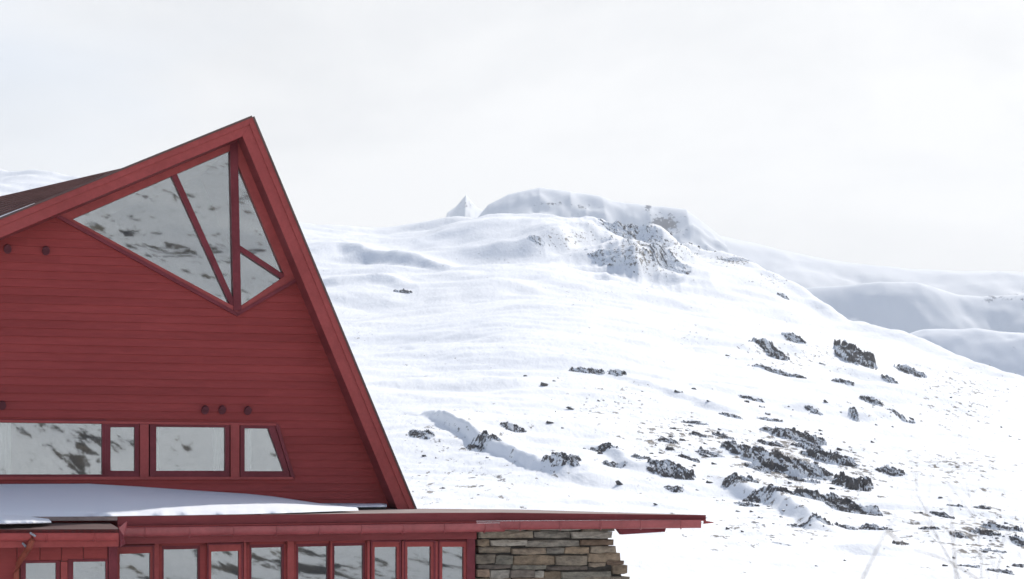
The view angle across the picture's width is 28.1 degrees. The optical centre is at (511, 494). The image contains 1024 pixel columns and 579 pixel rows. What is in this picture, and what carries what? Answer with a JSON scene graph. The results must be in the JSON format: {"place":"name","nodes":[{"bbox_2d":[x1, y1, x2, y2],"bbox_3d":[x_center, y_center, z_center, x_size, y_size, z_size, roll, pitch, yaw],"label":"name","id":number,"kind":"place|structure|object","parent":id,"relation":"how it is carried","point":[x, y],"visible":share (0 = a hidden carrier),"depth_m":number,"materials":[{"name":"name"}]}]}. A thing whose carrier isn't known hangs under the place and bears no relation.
{"place":"outdoors","nodes":[
{"label":"outdoors","id":0,"kind":"place"},
{"bbox_2d":[446,195,482,217],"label":"peak","id":1,"kind":"structure","parent":0,"point":[465,207],"depth_m":3250.28,"materials":[{"name":"white snow"}]},
{"bbox_2d":[0,169,1023,578],"bbox_3d":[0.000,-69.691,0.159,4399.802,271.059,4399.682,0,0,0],"label":"ground","id":2,"kind":"structure","parent":0,"point":[468,331],"depth_m":326.27,"materials":[{"name":"white snow"}]},
{"bbox_2d":[0,116,416,525],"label":"gabled lodge","id":3,"kind":"structure","parent":2,"relation":"on","point":[169,319],"depth_m":29.92,"materials":[{"name":"red wood"}]},
{"bbox_2d":[0,420,105,476],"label":"window","id":4,"kind":"structure","parent":3,"relation":"in","point":[103,426],"depth_m":29.34,"materials":[{"name":"red wood"}]},
{"bbox_2d":[106,424,138,476],"bbox_3d":[-5.619,-0.642,29.521,0.476,0.794,0.100,0,0,-18],"label":"window","id":5,"kind":"structure","parent":3,"relation":"in","point":[109,473],"depth_m":29.47,"materials":[{"name":"red wood"}]},
{"bbox_2d":[56,141,295,315],"bbox_3d":[-4.833,-3.912,29.765,3.589,2.605,0.135,0,0,-18],"label":"window","id":6,"kind":"structure","parent":3,"relation":"in","point":[237,161],"depth_m":29.94,"materials":[{"name":"red wood"}]},
{"bbox_2d":[149,424,229,476],"bbox_3d":[-4.695,-0.644,29.814,1.160,0.794,0.100,0,0,-18],"label":"window","id":7,"kind":"structure","parent":3,"relation":"in","point":[152,427],"depth_m":29.75,"materials":[{"name":"red wood"}]},
{"bbox_2d":[240,425,289,476],"bbox_3d":[-3.636,-0.642,30.150,0.750,0.785,0.100,0,0,-18],"label":"window","id":8,"kind":"structure","parent":3,"relation":"in","point":[272,431],"depth_m":30.11,"materials":[{"name":"red wood"}]},
{"bbox_2d":[37,509,713,578],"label":"glazed wing","id":9,"kind":"structure","parent":2,"relation":"on","point":[400,544],"depth_m":27.37,"materials":[{"name":"red wood"}]},
{"bbox_2d":[0,521,126,578],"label":"entrance porch","id":10,"kind":"object","parent":9,"relation":"attached to","point":[59,551],"visible":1,"depth_m":25.31,"materials":[{"name":"red wood"}]},
{"bbox_2d":[0,514,50,523],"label":"snow patch","id":11,"kind":"object","parent":10,"relation":"on","point":[10,519],"visible":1,"depth_m":25.20,"materials":[{"name":"white snow"}]},
{"bbox_2d":[20,560,59,578],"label":"window frame","id":12,"kind":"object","parent":10,"relation":"in","point":[57,562],"depth_m":25.34,"materials":[{"name":"red wood"}]},
{"bbox_2d":[67,559,107,578],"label":"window frame","id":13,"kind":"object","parent":10,"relation":"in","point":[70,561],"depth_m":25.50,"materials":[{"name":"red wood"}]},
{"bbox_2d":[117,545,153,578],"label":"window frame","id":14,"kind":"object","parent":9,"relation":"in","point":[128,549],"depth_m":26.46,"materials":[{"name":"red wood"}]},
{"bbox_2d":[0,484,358,516],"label":"snow drift","id":15,"kind":"object","parent":9,"relation":"on","point":[57,500],"visible":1,"depth_m":27.47,"materials":[{"name":"white snow"}]},
{"bbox_2d":[162,545,199,578],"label":"window frame","id":16,"kind":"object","parent":9,"relation":"in","point":[197,547],"depth_m":26.70,"materials":[{"name":"red wood"}]},
{"bbox_2d":[207,543,242,578],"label":"window","id":17,"kind":"structure","parent":9,"relation":"in","point":[211,547],"depth_m":26.80,"materials":[{"name":"red wood"}]},
{"bbox_2d":[250,544,283,578],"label":"window frame","id":18,"kind":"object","parent":9,"relation":"in","point":[258,545],"depth_m":27.03,"materials":[{"name":"red wood"}]},
{"bbox_2d":[296,543,328,578],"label":"window","id":19,"kind":"structure","parent":9,"relation":"in","point":[321,544],"depth_m":27.23,"materials":[{"name":"red wood"}]},
{"bbox_2d":[332,543,364,578],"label":"window","id":20,"kind":"structure","parent":9,"relation":"in","point":[333,544],"depth_m":27.38,"materials":[{"name":"red wood"}]},
{"bbox_2d":[337,503,386,506],"bbox_3d":[-2.273,0.160,30.118,1.054,0.064,0.867,0,0,-14],"label":"snow patch","id":21,"kind":"object","parent":9,"relation":"on","point":[367,505],"visible":0.8,"depth_m":30.07,"materials":[{"name":"white snow"}]},
{"bbox_2d":[370,540,400,578],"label":"window","id":22,"kind":"structure","parent":9,"relation":"in","point":[373,543],"depth_m":27.45,"materials":[{"name":"red wood"}]},
{"bbox_2d":[403,540,434,578],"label":"window","id":23,"kind":"structure","parent":9,"relation":"in","point":[407,543],"depth_m":27.61,"materials":[{"name":"red wood"}]},
{"bbox_2d":[438,540,466,578],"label":"window","id":24,"kind":"structure","parent":9,"relation":"in","point":[441,543],"depth_m":27.74,"materials":[{"name":"red wood"}]},
{"bbox_2d":[393,288,412,293],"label":"rock outcrop","id":25,"kind":"object","parent":2,"relation":"on","point":[404,291],"visible":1,"depth_m":581.27,"materials":[{"name":"grey stone"}]},
{"bbox_2d":[408,429,434,438],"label":"rock outcrop","id":26,"kind":"object","parent":2,"relation":"on","point":[424,434],"visible":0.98,"depth_m":236.09,"materials":[{"name":"grey stone"}]},
{"bbox_2d":[466,430,501,451],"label":"rock outcrop","id":27,"kind":"object","parent":2,"relation":"on","point":[484,438],"visible":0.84,"depth_m":226.95,"materials":[{"name":"grey stone"}]},
{"bbox_2d":[500,421,526,432],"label":"rock outcrop","id":28,"kind":"object","parent":2,"relation":"on","point":[507,425],"visible":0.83,"depth_m":240.31,"materials":[{"name":"grey stone"}]},
{"bbox_2d":[527,235,544,246],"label":"rock outcrop","id":29,"kind":"object","parent":2,"relation":"on","point":[537,239],"visible":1,"depth_m":679.45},
{"bbox_2d":[475,529,629,578],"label":"stone wall","id":30,"kind":"structure","parent":2,"relation":"on","point":[556,554],"depth_m":28.12,"materials":[{"name":"stone"}]},
{"bbox_2d":[541,451,581,467],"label":"rock outcrop","id":31,"kind":"object","parent":2,"relation":"on","point":[560,459],"visible":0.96,"depth_m":203.25,"materials":[{"name":"grey stone"}]},
{"bbox_2d":[568,367,604,374],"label":"rock outcrop","id":32,"kind":"object","parent":2,"relation":"on","point":[591,370],"visible":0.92,"depth_m":338.35,"materials":[{"name":"grey stone"}]},
{"bbox_2d":[583,442,618,451],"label":"rock outcrop","id":33,"kind":"object","parent":2,"relation":"on","point":[602,447],"visible":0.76,"depth_m":216.59,"materials":[{"name":"grey stone"}]},
{"bbox_2d":[584,249,634,265],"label":"rock outcrop","id":34,"kind":"object","parent":2,"relation":"on","point":[615,260],"visible":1,"depth_m":660.99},
{"bbox_2d":[595,217,625,237],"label":"rock outcrop","id":35,"kind":"object","parent":2,"relation":"on","point":[612,228],"visible":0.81,"depth_m":790.07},
{"bbox_2d":[602,460,627,467],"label":"rock outcrop","id":36,"kind":"object","parent":2,"relation":"on","point":[615,464],"visible":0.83,"depth_m":206.92,"materials":[{"name":"grey stone"}]},
{"bbox_2d":[607,369,626,375],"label":"rock outcrop","id":37,"kind":"object","parent":2,"relation":"on","point":[615,372],"visible":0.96,"depth_m":334.93,"materials":[{"name":"grey stone"}]},
{"bbox_2d":[607,221,667,244],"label":"rock outcrop","id":38,"kind":"object","parent":2,"relation":"on","point":[629,230],"visible":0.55,"depth_m":789.78,"materials":[{"name":"grey stone"}]},
{"bbox_2d":[631,454,651,459],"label":"rock outcrop","id":39,"kind":"object","parent":2,"relation":"on","point":[637,456],"visible":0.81,"depth_m":209.01,"materials":[{"name":"grey stone"}]},
{"bbox_2d":[623,237,694,274],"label":"rock outcrop","id":40,"kind":"object","parent":2,"relation":"on","point":[664,258],"visible":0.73,"depth_m":665.17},
{"bbox_2d":[655,438,677,443],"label":"rock outcrop","id":41,"kind":"object","parent":2,"relation":"on","point":[670,441],"visible":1,"depth_m":232.73,"materials":[{"name":"grey stone"}]},
{"bbox_2d":[665,445,674,449],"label":"rock","id":42,"kind":"object","parent":2,"relation":"on","point":[668,447],"visible":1,"depth_m":226.96,"materials":[{"name":"grey stone"}]},
{"bbox_2d":[646,458,696,479],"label":"rock outcrop","id":43,"kind":"object","parent":2,"relation":"on","point":[666,468],"visible":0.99,"depth_m":201.35,"materials":[{"name":"grey stone"}]},
{"bbox_2d":[664,485,683,492],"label":"rock outcrop","id":44,"kind":"object","parent":2,"relation":"on","point":[675,489],"visible":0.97,"depth_m":192.78,"materials":[{"name":"grey stone"}]},
{"bbox_2d":[678,453,700,462],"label":"rock outcrop","id":45,"kind":"object","parent":2,"relation":"on","point":[691,458],"visible":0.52,"depth_m":217.10,"materials":[{"name":"grey stone"}]},
{"bbox_2d":[681,421,707,424],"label":"rock outcrop","id":46,"kind":"object","parent":2,"relation":"on","point":[698,423],"visible":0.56,"depth_m":274.86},
{"bbox_2d":[688,433,707,437],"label":"rock outcrop","id":47,"kind":"object","parent":2,"relation":"on","point":[700,435],"visible":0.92,"depth_m":253.50,"materials":[{"name":"grey stone"}]},
{"bbox_2d":[695,446,724,456],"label":"rock outcrop","id":48,"kind":"object","parent":2,"relation":"on","point":[701,451],"visible":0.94,"depth_m":226.60,"materials":[{"name":"grey stone"}]},
{"bbox_2d":[712,431,734,439],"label":"rock outcrop","id":49,"kind":"object","parent":2,"relation":"on","point":[718,434],"visible":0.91,"depth_m":255.15,"materials":[{"name":"grey stone"}]},
{"bbox_2d":[718,412,741,418],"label":"rock outcrop","id":50,"kind":"object","parent":2,"relation":"on","point":[731,415],"visible":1,"depth_m":294.75,"materials":[{"name":"grey stone"}]},
{"bbox_2d":[719,257,752,261],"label":"rock outcrop","id":51,"kind":"object","parent":2,"relation":"on","point":[732,259],"visible":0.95,"depth_m":723.21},
{"bbox_2d":[720,440,752,454],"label":"rock outcrop","id":52,"kind":"object","parent":2,"relation":"on","point":[733,447],"visible":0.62,"depth_m":229.31,"materials":[{"name":"grey stone"}]},
{"bbox_2d":[722,472,759,487],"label":"rock outcrop","id":53,"kind":"object","parent":2,"relation":"on","point":[731,479],"visible":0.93,"depth_m":193.55,"materials":[{"name":"grey stone"}]},
{"bbox_2d":[734,501,759,506],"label":"rock outcrop","id":54,"kind":"object","parent":2,"relation":"on","point":[748,504],"visible":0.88,"depth_m":181.05,"materials":[{"name":"grey stone"}]},
{"bbox_2d":[737,395,764,402],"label":"rock outcrop","id":55,"kind":"object","parent":2,"relation":"on","point":[751,398],"visible":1,"depth_m":319.92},
{"bbox_2d":[744,462,771,473],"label":"rock outcrop","id":56,"kind":"object","parent":2,"relation":"on","point":[759,468],"visible":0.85,"depth_m":216.53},
{"bbox_2d":[742,483,793,502],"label":"rock outcrop","id":57,"kind":"object","parent":2,"relation":"on","point":[759,495],"visible":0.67,"depth_m":183.40,"materials":[{"name":"grey stone"}]},
{"bbox_2d":[748,337,789,360],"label":"rock outcrop","id":58,"kind":"object","parent":2,"relation":"on","point":[769,348],"visible":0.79,"depth_m":439.85,"materials":[{"name":"grey stone"}]},
{"bbox_2d":[757,417,782,421],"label":"rock outcrop","id":59,"kind":"object","parent":2,"relation":"on","point":[768,419],"visible":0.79,"depth_m":295.25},
{"bbox_2d":[757,439,785,447],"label":"rock outcrop","id":60,"kind":"object","parent":2,"relation":"on","point":[769,443],"visible":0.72,"depth_m":254.54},
{"bbox_2d":[752,364,806,378],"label":"rock outcrop","id":61,"kind":"object","parent":2,"relation":"on","point":[776,371],"visible":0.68,"depth_m":383.57,"materials":[{"name":"grey stone"}]},
{"bbox_2d":[777,293,788,299],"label":"rock outcrop","id":62,"kind":"object","parent":2,"relation":"on","point":[782,295],"visible":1,"depth_m":647.69,"materials":[{"name":"grey stone"}]},
{"bbox_2d":[740,445,831,479],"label":"rock outcrop","id":63,"kind":"object","parent":2,"relation":"on","point":[776,461],"visible":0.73,"depth_m":218.27,"materials":[{"name":"grey stone"}]},
{"bbox_2d":[759,426,826,445],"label":"rock outcrop","id":64,"kind":"object","parent":2,"relation":"on","point":[792,434],"visible":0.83,"depth_m":264.44,"materials":[{"name":"grey stone"}]},
{"bbox_2d":[781,332,805,343],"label":"rock outcrop","id":65,"kind":"object","parent":2,"relation":"on","point":[793,337],"visible":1,"depth_m":487.78,"materials":[{"name":"grey stone"}]},
{"bbox_2d":[787,520,809,527],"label":"rock outcrop","id":66,"kind":"object","parent":2,"relation":"on","point":[800,525],"visible":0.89,"depth_m":160.26,"materials":[{"name":"grey stone"}]},
{"bbox_2d":[785,475,820,483],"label":"rock outcrop","id":67,"kind":"object","parent":2,"relation":"on","point":[795,478],"visible":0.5,"depth_m":209.21,"materials":[{"name":"grey stone"}]},
{"bbox_2d":[790,442,823,450],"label":"rock outcrop","id":68,"kind":"object","parent":2,"relation":"on","point":[805,446],"visible":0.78,"depth_m":254.71,"materials":[{"name":"grey stone"}]},
{"bbox_2d":[804,405,822,414],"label":"rock outcrop","id":69,"kind":"object","parent":2,"relation":"on","point":[811,409],"visible":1,"depth_m":313.67,"materials":[{"name":"grey stone"}]},
{"bbox_2d":[808,512,833,525],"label":"rock outcrop","id":70,"kind":"object","parent":2,"relation":"on","point":[821,519],"visible":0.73,"depth_m":159.41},
{"bbox_2d":[792,487,855,504],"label":"rock outcrop","id":71,"kind":"object","parent":2,"relation":"on","point":[831,497],"visible":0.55,"depth_m":186.65,"materials":[{"name":"grey stone"}]},
{"bbox_2d":[822,469,833,477],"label":"rock outcrop","id":72,"kind":"object","parent":2,"relation":"on","point":[830,473],"visible":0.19,"depth_m":218.15,"materials":[{"name":"grey stone"}]},
{"bbox_2d":[800,449,859,467],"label":"rock outcrop","id":73,"kind":"object","parent":2,"relation":"on","point":[834,458],"visible":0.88,"depth_m":231.20,"materials":[{"name":"grey stone"}]},
{"bbox_2d":[824,502,849,511],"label":"rock outcrop","id":74,"kind":"object","parent":2,"relation":"on","point":[834,505],"visible":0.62,"depth_m":178.77,"materials":[{"name":"grey stone"}]},
{"bbox_2d":[831,378,853,385],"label":"rock outcrop","id":75,"kind":"object","parent":2,"relation":"on","point":[839,380],"visible":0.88,"depth_m":374.48,"materials":[{"name":"grey stone"}]},
{"bbox_2d":[834,522,857,529],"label":"rock outcrop","id":76,"kind":"object","parent":2,"relation":"on","point":[845,526],"visible":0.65,"depth_m":161.13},
{"bbox_2d":[830,471,873,491],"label":"rock outcrop","id":77,"kind":"object","parent":2,"relation":"on","point":[856,484],"visible":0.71,"depth_m":206.15,"materials":[{"name":"grey stone"}]},
{"bbox_2d":[848,407,859,421],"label":"rock outcrop","id":78,"kind":"object","parent":2,"relation":"on","point":[853,412],"visible":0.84,"depth_m":315.74,"materials":[{"name":"grey stone"}]},
{"bbox_2d":[833,339,877,369],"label":"rock outcrop","id":79,"kind":"object","parent":2,"relation":"on","point":[844,350],"visible":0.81,"depth_m":477.29,"materials":[{"name":"grey stone"}]},
{"bbox_2d":[839,503,882,515],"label":"rock outcrop","id":80,"kind":"object","parent":2,"relation":"on","point":[874,510],"visible":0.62,"depth_m":176.95,"materials":[{"name":"grey stone"}]},
{"bbox_2d":[859,395,883,406],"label":"rock outcrop","id":81,"kind":"object","parent":2,"relation":"on","point":[872,400],"visible":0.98,"depth_m":348.37,"materials":[{"name":"grey stone"}]},
{"bbox_2d":[859,523,892,529],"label":"rock outcrop","id":82,"kind":"object","parent":2,"relation":"on","point":[866,526],"visible":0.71,"depth_m":160.29,"materials":[{"name":"grey stone"}]},
{"bbox_2d":[862,514,904,578],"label":"dry stem","id":83,"kind":"object","parent":2,"relation":"on","point":[888,531],"visible":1,"depth_m":5.18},
{"bbox_2d":[881,374,898,383],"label":"rock outcrop","id":84,"kind":"object","parent":2,"relation":"on","point":[888,379],"visible":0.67,"depth_m":425.19,"materials":[{"name":"grey stone"}]},
{"bbox_2d":[875,464,906,476],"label":"rock outcrop","id":85,"kind":"object","parent":2,"relation":"on","point":[891,471],"visible":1,"depth_m":223.90,"materials":[{"name":"grey stone"}]},
{"bbox_2d":[892,540,908,544],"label":"rock outcrop","id":86,"kind":"object","parent":2,"relation":"on","point":[895,542],"visible":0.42,"depth_m":130.56,"materials":[{"name":"grey stone"}]},
{"bbox_2d":[886,408,915,423],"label":"rock outcrop","id":87,"kind":"object","parent":2,"relation":"on","point":[900,416],"visible":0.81,"depth_m":324.60,"materials":[{"name":"grey stone"}]},
{"bbox_2d":[894,364,926,377],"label":"rock outcrop","id":88,"kind":"object","parent":2,"relation":"on","point":[906,369],"visible":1,"depth_m":479.53,"materials":[{"name":"grey stone"}]},
{"bbox_2d":[918,526,940,529],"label":"rock outcrop","id":89,"kind":"object","parent":2,"relation":"on","point":[928,528],"visible":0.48,"depth_m":156.69,"materials":[{"name":"grey stone"}]},
{"bbox_2d":[930,511,954,518],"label":"rock outcrop","id":90,"kind":"object","parent":2,"relation":"on","point":[942,514],"visible":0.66,"depth_m":178.62,"materials":[{"name":"grey stone"}]},
{"bbox_2d":[916,550,977,578],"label":"dry stem","id":91,"kind":"object","parent":2,"relation":"on","point":[951,563],"visible":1,"depth_m":6.15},
{"bbox_2d":[949,497,957,578],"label":"dry stem","id":92,"kind":"object","parent":2,"relation":"on","point":[953,543],"visible":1,"depth_m":5.13,"materials":[{"name":"plant"}]},
{"bbox_2d":[946,504,964,507],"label":"rock outcrop","id":93,"kind":"object","parent":2,"relation":"on","point":[958,505],"visible":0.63,"depth_m":183.96,"materials":[{"name":"grey stone"}]},
{"bbox_2d":[949,531,968,538],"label":"rock outcrop","id":94,"kind":"object","parent":2,"relation":"on","point":[957,534],"visible":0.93,"depth_m":148.36,"materials":[{"name":"grey stone"}]},
{"bbox_2d":[909,448,1023,578],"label":"bare shrub","id":95,"kind":"object","parent":2,"relation":"on","point":[967,532],"visible":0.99,"depth_m":7.38,"materials":[{"name":"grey plant"}]},
{"bbox_2d":[957,564,979,567],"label":"rock outcrop","id":96,"kind":"object","parent":2,"relation":"on","point":[972,566],"visible":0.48,"depth_m":109.14,"materials":[{"name":"grey stone"}]},
{"bbox_2d":[974,505,990,509],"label":"rock outcrop","id":97,"kind":"object","parent":2,"relation":"on","point":[982,507],"visible":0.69,"depth_m":193.29,"materials":[{"name":"grey stone"}]},
{"bbox_2d":[969,528,1001,537],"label":"rock outcrop","id":98,"kind":"object","parent":2,"relation":"on","point":[987,532],"visible":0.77,"depth_m":148.66,"materials":[{"name":"grey stone"}]},
{"bbox_2d":[981,548,1006,552],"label":"rock outcrop","id":99,"kind":"object","parent":2,"relation":"on","point":[985,549],"visible":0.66,"depth_m":129.28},
{"bbox_2d":[987,568,1014,574],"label":"rock outcrop","id":100,"kind":"object","parent":2,"relation":"on","point":[1007,571],"visible":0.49,"depth_m":106.55,"materials":[{"name":"grey stone"}]},
{"bbox_2d":[981,521,1023,531],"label":"rock outcrop","id":101,"kind":"object","parent":2,"relation":"on","point":[992,526],"visible":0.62,"depth_m":155.32,"materials":[{"name":"grey stone"}]},
{"bbox_2d":[1009,533,1023,546],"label":"rock outcrop","id":102,"kind":"object","parent":2,"relation":"on","point":[1017,540],"visible":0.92,"depth_m":144.80,"materials":[{"name":"grey stone"}]},
{"bbox_2d":[1012,563,1023,567],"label":"rock outcrop","id":103,"kind":"object","parent":2,"relation":"on","point":[1020,565],"visible":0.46,"depth_m":110.93,"materials":[{"name":"grey stone"}]},
{"bbox_2d":[0,0,1023,271],"label":"sky","id":104,"kind":"structure","parent":0,"point":[890,133],"materials":[{"name":"white"}]},
{"bbox_2d":[478,187,727,252],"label":"mountain","id":105,"kind":"structure","parent":0,"point":[682,226],"depth_m":2563.58,"materials":[{"name":"white snow"}]},
{"bbox_2d":[720,236,1023,296],"bbox_3d":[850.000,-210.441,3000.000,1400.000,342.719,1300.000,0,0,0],"label":"ridge","id":106,"kind":"structure","parent":0,"point":[805,271],"depth_m":2889.87,"materials":[{"name":"white snow"}]},
{"bbox_2d":[805,282,1023,332],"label":"hill","id":107,"kind":"structure","parent":0,"point":[909,307],"depth_m":1863.22,"materials":[{"name":"white snow"}]},
{"bbox_2d":[909,328,1023,376],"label":"valley side","id":108,"kind":"structure","parent":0,"point":[1002,351],"depth_m":1220.39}
]}

